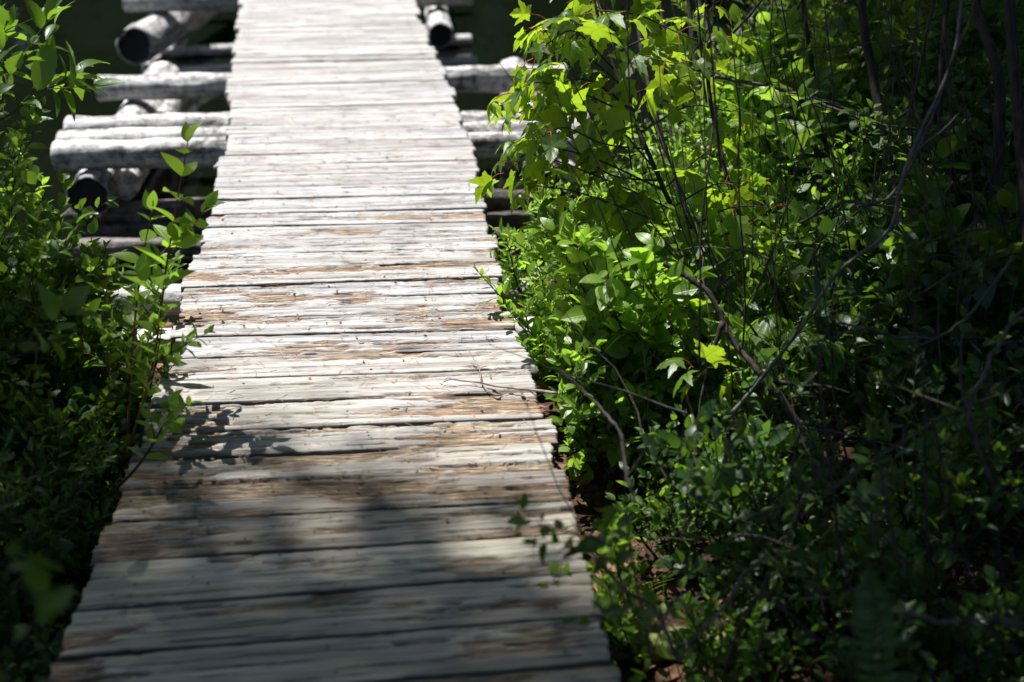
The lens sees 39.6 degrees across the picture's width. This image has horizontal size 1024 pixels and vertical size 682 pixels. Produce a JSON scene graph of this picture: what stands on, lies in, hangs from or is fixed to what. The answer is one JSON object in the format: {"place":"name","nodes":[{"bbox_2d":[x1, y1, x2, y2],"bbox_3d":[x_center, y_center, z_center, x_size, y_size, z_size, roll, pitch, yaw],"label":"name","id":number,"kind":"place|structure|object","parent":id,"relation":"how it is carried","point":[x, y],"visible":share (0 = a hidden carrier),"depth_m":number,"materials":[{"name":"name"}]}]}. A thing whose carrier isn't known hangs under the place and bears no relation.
{"place":"outdoors","nodes":[
{"label":"outdoors","id":0,"kind":"place"},
{"bbox_2d":[0,541,73,681],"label":"branch","id":1,"kind":"object","parent":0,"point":[33,568],"visible":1,"depth_m":2.00,"materials":[{"name":"green plant"}]},
{"bbox_2d":[0,282,99,362],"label":"branch","id":2,"kind":"object","parent":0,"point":[71,300],"visible":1,"depth_m":2.96,"materials":[{"name":"green plant"}]},
{"bbox_2d":[47,256,123,428],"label":"leafy stem","id":3,"kind":"object","parent":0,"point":[100,328],"visible":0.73,"depth_m":3.84,"materials":[{"name":"green plant"}]},
{"bbox_2d":[0,0,939,324],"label":"water","id":4,"kind":"structure","parent":0,"point":[90,28],"depth_m":10.24,"materials":[{"name":"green liquid"}]},
{"bbox_2d":[19,210,539,365],"bbox_3d":[-1.010,-0.292,5.737,2.204,0.502,2.414,0,24,0],"label":"log crib","id":5,"kind":"object","parent":4,"relation":"on","point":[123,236],"visible":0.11,"depth_m":6.10,"materials":[{"name":"grey wood"}]},
{"bbox_2d":[116,0,476,73],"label":"log crib","id":6,"kind":"object","parent":4,"relation":"on","point":[161,30],"visible":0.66,"depth_m":9.73,"materials":[{"name":"grey wood"}]},
{"bbox_2d":[50,57,594,226],"bbox_3d":[-0.927,-1.160,7.542,2.580,0.471,2.234,-2,24,-5],"label":"log crib","id":7,"kind":"object","parent":4,"relation":"on","point":[119,155],"visible":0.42,"depth_m":6.71,"materials":[{"name":"grey wood"}]},
{"bbox_2d":[47,0,620,681],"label":"boardwalk","id":8,"kind":"structure","parent":7,"relation":"on","point":[495,612],"depth_m":3.71,"materials":[{"name":"grey wood"}]},
{"bbox_2d":[114,99,548,596],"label":"leaf crumbs","id":9,"kind":"object","parent":8,"relation":"on","point":[166,483],"visible":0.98,"depth_m":4.25,"materials":[{"name":"brown plant"}]},
{"bbox_2d":[111,113,571,606],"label":"pine needles","id":10,"kind":"object","parent":8,"relation":"on","point":[338,349],"visible":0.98,"depth_m":4.18,"materials":[{"name":"brown plant"}]},
{"bbox_2d":[442,347,557,395],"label":"dead twig","id":11,"kind":"object","parent":8,"relation":"on","point":[530,390],"visible":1,"depth_m":3.90,"materials":[{"name":"brown wood"}]},
{"bbox_2d":[0,66,1023,681],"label":"ground","id":12,"kind":"structure","parent":0,"point":[592,494],"depth_m":3.71,"materials":[{"name":"soil"}]},
{"bbox_2d":[0,213,17,401],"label":"shrub","id":13,"kind":"object","parent":12,"relation":"on","point":[8,233],"visible":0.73,"depth_m":3.81,"materials":[{"name":"green plant"}]},
{"bbox_2d":[0,204,17,252],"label":"shrub","id":14,"kind":"object","parent":12,"relation":"on","point":[2,229],"visible":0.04,"depth_m":4.71,"materials":[{"name":"green plant"}]},
{"bbox_2d":[0,428,29,622],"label":"shrub","id":15,"kind":"object","parent":12,"relation":"on","point":[5,455],"visible":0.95,"depth_m":3.18,"materials":[{"name":"green plant"}]},
{"bbox_2d":[0,343,59,545],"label":"shrub","id":16,"kind":"object","parent":12,"relation":"on","point":[34,406],"visible":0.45,"depth_m":3.70,"materials":[{"name":"green plant"}]},
{"bbox_2d":[0,115,78,336],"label":"shrub","id":17,"kind":"object","parent":12,"relation":"on","point":[33,176],"visible":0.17,"depth_m":4.57,"materials":[{"name":"green plant"}]},
{"bbox_2d":[0,570,81,681],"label":"shrub","id":18,"kind":"object","parent":12,"relation":"on","point":[21,665],"visible":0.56,"depth_m":3.05,"materials":[{"name":"green plant"}]},
{"bbox_2d":[0,252,87,417],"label":"shrub","id":19,"kind":"object","parent":12,"relation":"on","point":[8,344],"visible":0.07,"depth_m":4.08,"materials":[{"name":"green plant"}]},
{"bbox_2d":[0,35,118,439],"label":"shrub","id":20,"kind":"object","parent":12,"relation":"on","point":[61,228],"visible":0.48,"depth_m":3.98,"materials":[{"name":"green plant"}]},
{"bbox_2d":[0,0,124,121],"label":"branch","id":21,"kind":"object","parent":20,"relation":"attached to","point":[43,73],"visible":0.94,"depth_m":4.00,"materials":[{"name":"green plant"}]},
{"bbox_2d":[0,421,118,660],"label":"shrub","id":22,"kind":"object","parent":12,"relation":"on","point":[39,539],"visible":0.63,"depth_m":3.33,"materials":[{"name":"green plant"}]},
{"bbox_2d":[0,407,125,590],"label":"shrub","id":23,"kind":"object","parent":12,"relation":"on","point":[95,516],"visible":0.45,"depth_m":3.54,"materials":[{"name":"green plant"}]},
{"bbox_2d":[0,371,146,539],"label":"shrub","id":24,"kind":"object","parent":12,"relation":"on","point":[94,414],"visible":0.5,"depth_m":3.71,"materials":[{"name":"green plant"}]},
{"bbox_2d":[0,201,56,401],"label":"leafy stem","id":25,"kind":"object","parent":24,"relation":"on","point":[35,248],"visible":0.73,"depth_m":3.90,"materials":[{"name":"green plant"}]},
{"bbox_2d":[0,328,186,464],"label":"shrub","id":26,"kind":"object","parent":12,"relation":"on","point":[136,398],"visible":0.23,"depth_m":3.99,"materials":[{"name":"green plant"}]},
{"bbox_2d":[0,229,187,441],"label":"shrub","id":27,"kind":"object","parent":12,"relation":"on","point":[9,319],"visible":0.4,"depth_m":4.02,"materials":[{"name":"green plant"}]},
{"bbox_2d":[27,218,104,406],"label":"leafy stem","id":28,"kind":"object","parent":27,"relation":"on","point":[89,264],"visible":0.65,"depth_m":3.96,"materials":[{"name":"green plant"}]},
{"bbox_2d":[109,190,183,465],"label":"leafy stem","id":29,"kind":"object","parent":12,"relation":"on","point":[146,235],"visible":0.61,"depth_m":3.77,"materials":[{"name":"green plant"}]},
{"bbox_2d":[108,369,204,496],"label":"leafy stem","id":30,"kind":"object","parent":12,"relation":"on","point":[153,435],"visible":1,"depth_m":3.43,"materials":[{"name":"green plant"}]},
{"bbox_2d":[103,307,215,447],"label":"leafy stem","id":31,"kind":"object","parent":12,"relation":"on","point":[142,366],"visible":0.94,"depth_m":3.60,"materials":[{"name":"green plant"}]},
{"bbox_2d":[115,121,225,481],"bbox_3d":[-0.907,-0.113,3.696,0.370,0.902,0.241,-10,26,-20],"label":"leafy stem","id":32,"kind":"object","parent":12,"relation":"on","point":[170,232],"visible":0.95,"depth_m":3.65,"materials":[{"name":"green plant"}]},
{"bbox_2d":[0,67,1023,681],"bbox_3d":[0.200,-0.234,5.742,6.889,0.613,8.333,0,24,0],"label":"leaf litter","id":33,"kind":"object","parent":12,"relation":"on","point":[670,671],"visible":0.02,"depth_m":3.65,"materials":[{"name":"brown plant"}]},
{"bbox_2d":[1,238,1023,681],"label":"ground cover","id":34,"kind":"object","parent":12,"relation":"on","point":[609,486],"visible":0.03,"depth_m":3.77,"materials":[{"name":"brown soil"}]},
{"bbox_2d":[30,76,1022,681],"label":"ground cover","id":35,"kind":"object","parent":12,"relation":"on","point":[730,436],"visible":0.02,"depth_m":4.03,"materials":[{"name":"green plant"}]},
{"bbox_2d":[517,171,626,273],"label":"shrub","id":36,"kind":"object","parent":12,"relation":"on","point":[555,195],"visible":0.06,"depth_m":5.35,"materials":[{"name":"green plant"}]},
{"bbox_2d":[489,163,655,343],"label":"shrub","id":37,"kind":"object","parent":12,"relation":"on","point":[513,259],"visible":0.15,"depth_m":4.86,"materials":[{"name":"green plant"}]},
{"bbox_2d":[473,229,681,404],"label":"shrub","id":38,"kind":"object","parent":12,"relation":"on","point":[531,340],"visible":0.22,"depth_m":4.33,"materials":[{"name":"green plant"}]},
{"bbox_2d":[506,492,655,593],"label":"sprig","id":39,"kind":"object","parent":12,"relation":"on","point":[589,544],"visible":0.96,"depth_m":2.69,"materials":[{"name":"green plant"}]},
{"bbox_2d":[536,502,675,668],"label":"shrub","id":40,"kind":"object","parent":12,"relation":"on","point":[613,629],"visible":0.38,"depth_m":3.25,"materials":[{"name":"green plant"}]},
{"bbox_2d":[562,370,657,501],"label":"branch","id":41,"kind":"object","parent":12,"relation":"on","point":[627,474],"visible":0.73,"depth_m":3.08,"materials":[{"name":"brown plant"}]},
{"bbox_2d":[543,308,682,486],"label":"shrub","id":42,"kind":"object","parent":12,"relation":"on","point":[579,404],"visible":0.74,"depth_m":4.02,"materials":[{"name":"green plant"}]},
{"bbox_2d":[559,584,684,646],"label":"sprig","id":43,"kind":"object","parent":12,"relation":"on","point":[616,611],"visible":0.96,"depth_m":2.48,"materials":[{"name":"green plant"}]},
{"bbox_2d":[594,560,674,656],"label":"branch","id":44,"kind":"object","parent":43,"relation":"attached to","point":[610,573],"visible":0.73,"depth_m":2.69,"materials":[{"name":"brown plant"}]},
{"bbox_2d":[591,531,681,625],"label":"grass","id":45,"kind":"structure","parent":12,"relation":"on","point":[634,591],"depth_m":3.50,"materials":[{"name":"green plant"}]},
{"bbox_2d":[627,657,650,681],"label":"shrub","id":46,"kind":"object","parent":12,"relation":"on","point":[638,676],"visible":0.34,"depth_m":3.00,"materials":[{"name":"green plant"}]},
{"bbox_2d":[467,0,839,458],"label":"maple sapling","id":47,"kind":"object","parent":12,"relation":"on","point":[594,23],"visible":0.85,"depth_m":4.19,"materials":[{"name":"green plant"}]},
{"bbox_2d":[517,189,809,421],"bbox_3d":[0.414,-0.070,4.211,0.784,0.750,0.748,-5,25,-11],"label":"shrub","id":48,"kind":"object","parent":12,"relation":"on","point":[659,332],"visible":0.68,"depth_m":4.03,"materials":[{"name":"green plant"}]},
{"bbox_2d":[605,426,726,563],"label":"shrub","id":49,"kind":"object","parent":12,"relation":"on","point":[655,510],"visible":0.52,"depth_m":3.64,"materials":[{"name":"green plant"}]},
{"bbox_2d":[659,0,680,207],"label":"sapling","id":50,"kind":"object","parent":12,"relation":"on","point":[669,72],"visible":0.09,"depth_m":5.18,"materials":[{"name":"brown plant"}]},
{"bbox_2d":[607,83,734,231],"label":"shrub","id":51,"kind":"object","parent":12,"relation":"on","point":[661,161],"visible":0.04,"depth_m":5.91,"materials":[{"name":"green plant"}]},
{"bbox_2d":[584,98,770,304],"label":"shrub","id":52,"kind":"object","parent":12,"relation":"on","point":[639,163],"visible":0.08,"depth_m":4.86,"materials":[{"name":"green plant"}]},
{"bbox_2d":[633,1,729,304],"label":"sapling","id":53,"kind":"object","parent":12,"relation":"on","point":[647,80],"visible":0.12,"depth_m":4.76,"materials":[{"name":"brown plant"}]},
{"bbox_2d":[611,621,758,668],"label":"shrub","id":54,"kind":"object","parent":12,"relation":"on","point":[653,630],"visible":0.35,"depth_m":3.29,"materials":[{"name":"green plant"}]},
{"bbox_2d":[686,0,718,173],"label":"sapling","id":55,"kind":"object","parent":12,"relation":"on","point":[690,14],"visible":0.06,"depth_m":5.47,"materials":[{"name":"brown plant"}]},
{"bbox_2d":[574,42,836,278],"bbox_3d":[0.723,-0.662,5.282,1.008,0.993,0.730,0,24,0],"label":"shrub","id":56,"kind":"object","parent":12,"relation":"on","point":[696,122],"visible":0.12,"depth_m":5.12,"materials":[{"name":"green plant"}]},
{"bbox_2d":[695,0,723,88],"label":"sapling","id":57,"kind":"object","parent":12,"relation":"on","point":[701,17],"visible":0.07,"depth_m":6.54,"materials":[{"name":"brown plant"}]},
{"bbox_2d":[676,552,769,662],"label":"branch","id":58,"kind":"object","parent":12,"relation":"on","point":[758,563],"visible":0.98,"depth_m":2.60,"materials":[{"name":"brown plant"}]},
{"bbox_2d":[659,548,814,681],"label":"shrub","id":59,"kind":"object","parent":12,"relation":"on","point":[702,652],"visible":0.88,"depth_m":3.09,"materials":[{"name":"green plant"}]},
{"bbox_2d":[634,394,843,559],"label":"shrub","id":60,"kind":"object","parent":12,"relation":"on","point":[704,443],"visible":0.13,"depth_m":3.70,"materials":[{"name":"green plant"}]},
{"bbox_2d":[730,0,974,414],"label":"branch","id":61,"kind":"object","parent":60,"relation":"on","point":[774,362],"visible":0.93,"depth_m":3.53,"materials":[{"name":"brown plant"}]},
{"bbox_2d":[487,0,1023,681],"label":"dead twigs","id":62,"kind":"object","parent":12,"relation":"on","point":[699,246],"visible":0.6,"depth_m":3.34,"materials":[{"name":"brown wood"}]},
{"bbox_2d":[799,32,962,223],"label":"branch","id":63,"kind":"object","parent":62,"relation":"attached to","point":[888,197],"visible":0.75,"depth_m":3.90,"materials":[{"name":"grey plant"}]},
{"bbox_2d":[789,254,1015,367],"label":"branch","id":64,"kind":"object","parent":62,"relation":"attached to","point":[987,292],"visible":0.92,"depth_m":3.29,"materials":[{"name":"grey plant"}]},
{"bbox_2d":[843,293,1023,482],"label":"branch","id":65,"kind":"object","parent":62,"relation":"attached to","point":[978,450],"visible":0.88,"depth_m":3.02,"materials":[{"name":"grey plant"}]},
{"bbox_2d":[629,110,881,331],"bbox_3d":[0.790,-0.305,4.605,0.656,0.864,0.993,14,28,28],"label":"shrub","id":66,"kind":"object","parent":12,"relation":"on","point":[791,238],"visible":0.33,"depth_m":4.48,"materials":[{"name":"green plant"}]},
{"bbox_2d":[638,399,883,632],"bbox_3d":[0.568,0.430,3.362,0.549,0.548,0.684,0,24,0],"label":"shrub","id":67,"kind":"object","parent":12,"relation":"on","point":[702,482],"visible":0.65,"depth_m":3.33,"materials":[{"name":"green plant"}]},
{"bbox_2d":[706,0,815,422],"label":"sapling","id":68,"kind":"object","parent":12,"relation":"on","point":[780,298],"visible":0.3,"depth_m":4.22,"materials":[{"name":"brown plant"}]},
{"bbox_2d":[662,261,869,467],"bbox_3d":[0.646,0.080,3.788,0.626,0.458,0.174,14,28,27],"label":"branch","id":69,"kind":"object","parent":12,"relation":"on","point":[749,360],"visible":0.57,"depth_m":3.77,"materials":[{"name":"brown plant"}]},
{"bbox_2d":[672,0,903,151],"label":"shrub","id":70,"kind":"object","parent":12,"relation":"on","point":[818,38],"visible":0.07,"depth_m":5.64,"materials":[{"name":"green plant"}]},
{"bbox_2d":[767,0,819,259],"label":"sapling","id":71,"kind":"object","parent":12,"relation":"on","point":[774,23],"visible":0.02,"depth_m":5.89,"materials":[{"name":"brown plant"}]},
{"bbox_2d":[679,0,912,288],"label":"shrub","id":72,"kind":"object","parent":12,"relation":"on","point":[761,93],"visible":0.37,"depth_m":5.00,"materials":[{"name":"green plant"}]},
{"bbox_2d":[740,0,855,78],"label":"shrub","id":73,"kind":"object","parent":12,"relation":"on","point":[778,2],"visible":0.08,"depth_m":7.50,"materials":[{"name":"green plant"}]},
{"bbox_2d":[680,236,918,484],"bbox_3d":[0.771,0.118,3.955,0.584,0.665,0.635,0,24,0],"label":"shrub","id":74,"kind":"object","parent":12,"relation":"on","point":[748,381],"visible":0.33,"depth_m":3.88,"materials":[{"name":"green plant"}]},
{"bbox_2d":[725,458,903,643],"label":"shrub","id":75,"kind":"object","parent":12,"relation":"on","point":[800,605],"visible":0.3,"depth_m":3.25,"materials":[{"name":"green plant"}]},
{"bbox_2d":[801,0,828,217],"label":"sapling","id":76,"kind":"object","parent":12,"relation":"on","point":[810,55],"visible":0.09,"depth_m":5.04,"materials":[{"name":"brown plant"}]},
{"bbox_2d":[821,3,835,60],"bbox_3d":[3.111,-4.137,8.934,5.906,5.298,7.523,0,24,0],"label":"sapling","id":77,"kind":"object","parent":12,"relation":"on","point":[827,17],"visible":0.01,"depth_m":6.87,"materials":[{"name":"green plant"}]},
{"bbox_2d":[783,0,948,154],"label":"shrub","id":78,"kind":"object","parent":12,"relation":"on","point":[921,4],"visible":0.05,"depth_m":6.33,"materials":[{"name":"green plant"}]},
{"bbox_2d":[821,463,922,538],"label":"fern","id":79,"kind":"object","parent":12,"relation":"on","point":[873,491],"visible":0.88,"depth_m":3.08,"materials":[{"name":"green plant"}]},
{"bbox_2d":[846,565,904,681],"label":"fern","id":80,"kind":"object","parent":12,"relation":"on","point":[863,607],"visible":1,"depth_m":2.21,"materials":[{"name":"green plant"}]},
{"bbox_2d":[731,356,1023,556],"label":"shrub","id":81,"kind":"object","parent":12,"relation":"on","point":[998,447],"visible":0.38,"depth_m":3.38,"materials":[{"name":"green plant"}]},
{"bbox_2d":[857,0,906,252],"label":"sapling","id":82,"kind":"object","parent":12,"relation":"on","point":[867,48],"visible":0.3,"depth_m":4.70,"materials":[{"name":"brown plant"}]},
{"bbox_2d":[765,305,1023,521],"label":"shrub","id":83,"kind":"object","parent":12,"relation":"on","point":[971,362],"visible":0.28,"depth_m":3.68,"materials":[{"name":"green plant"}]},
{"bbox_2d":[797,92,992,361],"bbox_3d":[1.236,-0.317,4.555,0.683,0.974,0.814,0,24,0],"label":"shrub","id":84,"kind":"object","parent":12,"relation":"on","point":[897,149],"visible":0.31,"depth_m":4.38,"materials":[{"name":"green plant"}]},
{"bbox_2d":[669,0,953,205],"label":"branch","id":85,"kind":"object","parent":84,"relation":"attached to","point":[828,102],"visible":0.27,"depth_m":4.62,"materials":[{"name":"brown plant"}]},
{"bbox_2d":[715,74,942,132],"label":"branch","id":86,"kind":"object","parent":84,"relation":"attached to","point":[752,83],"visible":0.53,"depth_m":4.59,"materials":[{"name":"grey plant"}]},
{"bbox_2d":[770,5,1023,230],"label":"shrub","id":87,"kind":"object","parent":12,"relation":"on","point":[974,96],"visible":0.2,"depth_m":5.01,"materials":[{"name":"green plant"}]},
{"bbox_2d":[776,525,1023,681],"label":"shrub","id":88,"kind":"object","parent":12,"relation":"on","point":[994,649],"visible":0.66,"depth_m":2.98,"materials":[{"name":"green plant"}]},
{"bbox_2d":[781,200,1023,466],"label":"shrub","id":89,"kind":"object","parent":12,"relation":"on","point":[897,361],"visible":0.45,"depth_m":3.86,"materials":[{"name":"green plant"}]},
{"bbox_2d":[797,295,841,339],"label":"fern","id":90,"kind":"object","parent":89,"relation":"on","point":[836,331],"visible":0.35,"depth_m":3.87,"materials":[{"name":"green plant"}]},
{"bbox_2d":[789,332,869,380],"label":"fern","id":91,"kind":"object","parent":89,"relation":"on","point":[842,350],"visible":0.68,"depth_m":3.73,"materials":[{"name":"green plant"}]},
{"bbox_2d":[796,347,1023,606],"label":"shrub","id":92,"kind":"object","parent":12,"relation":"on","point":[976,534],"visible":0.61,"depth_m":3.27,"materials":[{"name":"green plant"}]},
{"bbox_2d":[815,0,1023,223],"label":"shrub","id":93,"kind":"object","parent":12,"relation":"on","point":[994,11],"visible":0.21,"depth_m":5.22,"materials":[{"name":"green plant"}]},
{"bbox_2d":[835,134,1023,410],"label":"shrub","id":94,"kind":"object","parent":12,"relation":"on","point":[991,241],"visible":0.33,"depth_m":4.00,"materials":[{"name":"green plant"}]},
{"bbox_2d":[861,275,899,323],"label":"fern","id":95,"kind":"object","parent":94,"relation":"on","point":[875,279],"visible":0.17,"depth_m":4.29,"materials":[{"name":"green plant"}]},
{"bbox_2d":[835,462,1023,681],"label":"shrub","id":96,"kind":"object","parent":12,"relation":"on","point":[905,578],"visible":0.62,"depth_m":3.10,"materials":[{"name":"green plant"}]},
{"bbox_2d":[936,0,954,206],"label":"sapling","id":97,"kind":"object","parent":12,"relation":"on","point":[942,50],"visible":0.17,"depth_m":4.83,"materials":[{"name":"brown plant"}]},
{"bbox_2d":[878,605,1023,655],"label":"branch","id":98,"kind":"object","parent":12,"relation":"on","point":[968,622],"visible":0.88,"depth_m":2.40,"materials":[{"name":"grey plant"}]},
{"bbox_2d":[885,0,1023,154],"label":"shrub","id":99,"kind":"object","parent":12,"relation":"on","point":[924,28],"depth_m":5.82,"materials":[{"name":"green plant"}]},
{"bbox_2d":[923,0,1020,97],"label":"shrub","id":100,"kind":"object","parent":12,"relation":"on","point":[963,8],"depth_m":7.04,"materials":[{"name":"green plant"}]},
{"bbox_2d":[938,78,1023,255],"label":"shrub","id":101,"kind":"object","parent":12,"relation":"on","point":[980,129],"visible":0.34,"depth_m":4.47,"materials":[{"name":"green plant"}]},
{"bbox_2d":[970,0,1005,434],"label":"sapling","id":102,"kind":"object","parent":12,"relation":"on","point":[997,78],"visible":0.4,"depth_m":4.30,"materials":[{"name":"brown plant"}]},
{"bbox_2d":[977,336,1023,476],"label":"shrub","id":103,"kind":"object","parent":12,"relation":"on","point":[1019,396],"visible":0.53,"depth_m":3.66,"materials":[{"name":"green plant"}]},
{"bbox_2d":[1000,675,1016,681],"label":"shrub","id":104,"kind":"object","parent":12,"relation":"on","point":[1012,679],"visible":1,"depth_m":2.69,"materials":[{"name":"green plant"}]},
{"bbox_2d":[1004,0,1023,261],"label":"sapling","id":105,"kind":"object","parent":12,"relation":"on","point":[1013,70],"visible":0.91,"depth_m":3.79,"materials":[{"name":"brown plant"}]}
]}

